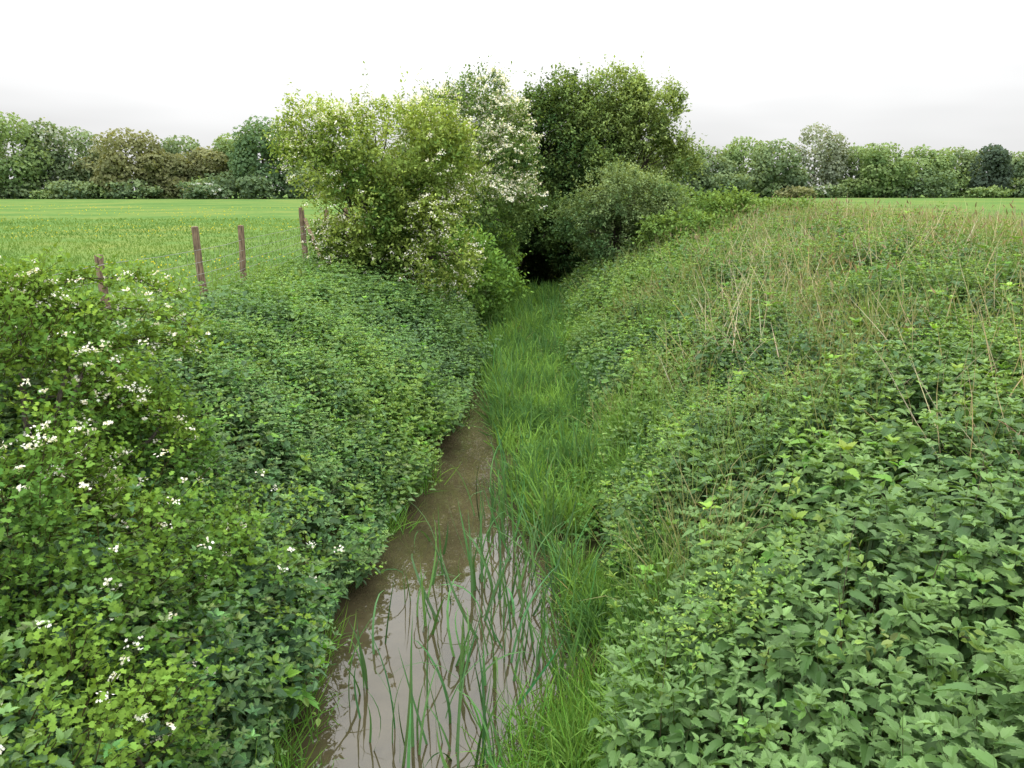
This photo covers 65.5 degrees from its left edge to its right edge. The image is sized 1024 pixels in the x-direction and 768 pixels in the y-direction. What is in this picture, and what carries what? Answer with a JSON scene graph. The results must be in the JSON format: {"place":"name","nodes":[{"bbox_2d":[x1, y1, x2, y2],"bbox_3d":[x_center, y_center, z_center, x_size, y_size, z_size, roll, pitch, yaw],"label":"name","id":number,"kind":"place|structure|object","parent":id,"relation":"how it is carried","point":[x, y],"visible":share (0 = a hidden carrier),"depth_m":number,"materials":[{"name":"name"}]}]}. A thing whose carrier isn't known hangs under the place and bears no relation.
{"place":"outdoors","nodes":[
{"label":"outdoors","id":0,"kind":"place"},
{"bbox_2d":[0,205,368,418],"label":"meadow grass","id":1,"kind":"structure","parent":0,"point":[159,265],"depth_m":25.15,"materials":[{"name":"green plant"}]},
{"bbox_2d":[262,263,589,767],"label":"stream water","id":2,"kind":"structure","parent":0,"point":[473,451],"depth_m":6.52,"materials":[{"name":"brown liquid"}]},
{"bbox_2d":[307,407,605,767],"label":"bulrush reeds","id":3,"kind":"object","parent":2,"relation":"in","point":[484,727],"visible":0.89,"depth_m":6.34,"materials":[{"name":"green plant"}]},
{"bbox_2d":[0,191,1023,767],"bbox_3d":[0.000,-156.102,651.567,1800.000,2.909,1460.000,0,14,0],"label":"ground","id":4,"kind":"structure","parent":0,"point":[190,209],"depth_m":32.97,"materials":[{"name":"green plant"}]},
{"bbox_2d":[1,207,366,347],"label":"post and wire fence","id":5,"kind":"object","parent":4,"relation":"on","point":[198,263],"visible":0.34,"depth_m":12.16,"materials":[{"name":"brown wood"}]},
{"bbox_2d":[0,241,382,767],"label":"bush","id":6,"kind":"object","parent":4,"relation":"on","point":[22,294],"visible":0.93,"depth_m":4.68,"materials":[{"name":"green plant"}]},
{"bbox_2d":[0,111,470,198],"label":"distant tree line","id":7,"kind":"object","parent":4,"relation":"on","point":[227,168],"visible":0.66,"depth_m":156.32,"materials":[{"name":"green plant"}]},
{"bbox_2d":[0,248,518,767],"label":"nettle bank","id":8,"kind":"structure","parent":4,"relation":"on","point":[256,314],"depth_m":7.56,"materials":[{"name":"green plant"}]},
{"bbox_2d":[259,61,494,301],"bbox_3d":[-2.624,-4.092,16.366,4.535,4.739,4.050,0,14,0],"label":"hawthorn tree","id":9,"kind":"object","parent":4,"relation":"on","point":[393,209],"visible":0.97,"depth_m":15.55,"materials":[{"name":"green plant"}]},
{"bbox_2d":[183,396,678,767],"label":"grass tussock","id":10,"kind":"object","parent":4,"relation":"on","point":[523,741],"depth_m":5.24,"materials":[{"name":"green plant"}]},
{"bbox_2d":[390,55,550,264],"bbox_3d":[-1.221,-5.915,22.123,4.674,6.120,3.971,0,14,0],"label":"hawthorn tree","id":11,"kind":"object","parent":4,"relation":"on","point":[521,189],"visible":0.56,"depth_m":21.50,"materials":[{"name":"green plant"}]},
{"bbox_2d":[409,181,532,320],"bbox_3d":[-1.458,-4.644,24.389,4.132,4.225,12.405,0,14,0],"label":"hedge bush","id":12,"kind":"object","parent":4,"relation":"on","point":[503,276],"visible":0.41,"depth_m":19.97,"materials":[{"name":"green plant"}]},
{"bbox_2d":[0,306,1023,767],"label":"nettle stems","id":13,"kind":"object","parent":4,"relation":"on","point":[912,582],"visible":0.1,"depth_m":4.91,"materials":[{"name":"green plant"}]},
{"bbox_2d":[1,208,1022,761],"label":"bramble stems","id":14,"kind":"object","parent":4,"relation":"on","point":[645,500],"visible":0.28,"depth_m":6.36,"materials":[{"name":"green plant"}]},
{"bbox_2d":[465,61,627,260],"bbox_3d":[1.084,-8.334,30.107,6.393,7.294,5.109,0,14,0],"label":"willow tree","id":15,"kind":"object","parent":4,"relation":"on","point":[559,169],"visible":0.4,"depth_m":28.92,"materials":[{"name":"green plant"}]},
{"bbox_2d":[491,190,606,281],"bbox_3d":[0.793,-5.653,30.861,5.377,4.086,8.748,0,14,0],"label":"sallow bush","id":16,"kind":"object","parent":4,"relation":"on","point":[537,260],"visible":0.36,"depth_m":28.43,"materials":[{"name":"green plant"}]},
{"bbox_2d":[467,268,724,767],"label":"ditch grass","id":17,"kind":"structure","parent":4,"relation":"on","point":[529,329],"depth_m":9.15,"materials":[{"name":"green plant"}]},
{"bbox_2d":[543,155,697,266],"bbox_3d":[3.344,-5.163,24.419,4.781,3.574,3.530,0,14,0],"label":"willow bush","id":18,"kind":"object","parent":4,"relation":"on","point":[612,195],"visible":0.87,"depth_m":23.75,"materials":[{"name":"green plant"}]},
{"bbox_2d":[554,51,708,229],"bbox_3d":[4.330,-9.023,30.488,6.116,7.031,4.914,0,14,0],"label":"willow tree","id":19,"kind":"object","parent":4,"relation":"on","point":[629,120],"visible":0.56,"depth_m":29.58,"materials":[{"name":"green plant"}]},
{"bbox_2d":[620,179,825,260],"bbox_3d":[6.626,-5.507,26.427,5.286,2.523,10.656,12,18,41],"label":"bramble thicket","id":20,"kind":"object","parent":4,"relation":"on","point":[716,201],"visible":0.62,"depth_m":25.25,"materials":[{"name":"green plant"}]},
{"bbox_2d":[541,122,1023,197],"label":"distant tree line","id":21,"kind":"object","parent":4,"relation":"on","point":[879,174],"visible":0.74,"depth_m":177.07,"materials":[{"name":"green plant"}]},
{"bbox_2d":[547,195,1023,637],"bbox_3d":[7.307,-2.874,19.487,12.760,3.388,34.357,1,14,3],"label":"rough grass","id":22,"kind":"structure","parent":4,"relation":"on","point":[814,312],"depth_m":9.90,"materials":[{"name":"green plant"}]},
{"bbox_2d":[557,198,1023,767],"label":"nettle bank","id":23,"kind":"structure","parent":4,"relation":"on","point":[923,720],"depth_m":5.38,"materials":[{"name":"green plant"}]},
{"bbox_2d":[644,194,1023,497],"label":"dead stalks","id":24,"kind":"object","parent":4,"relation":"on","point":[898,309],"visible":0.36,"depth_m":11.39,"materials":[{"name":"beige plant"}]},
{"bbox_2d":[0,210,1023,767],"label":"bramble shoots","id":25,"kind":"object","parent":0,"point":[960,556],"visible":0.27,"depth_m":5.51,"materials":[{"name":"green plant"}]},
{"bbox_2d":[0,0,1023,190],"label":"sky","id":26,"kind":"structure","parent":0,"point":[936,74],"materials":[{"name":"white"}]}
]}

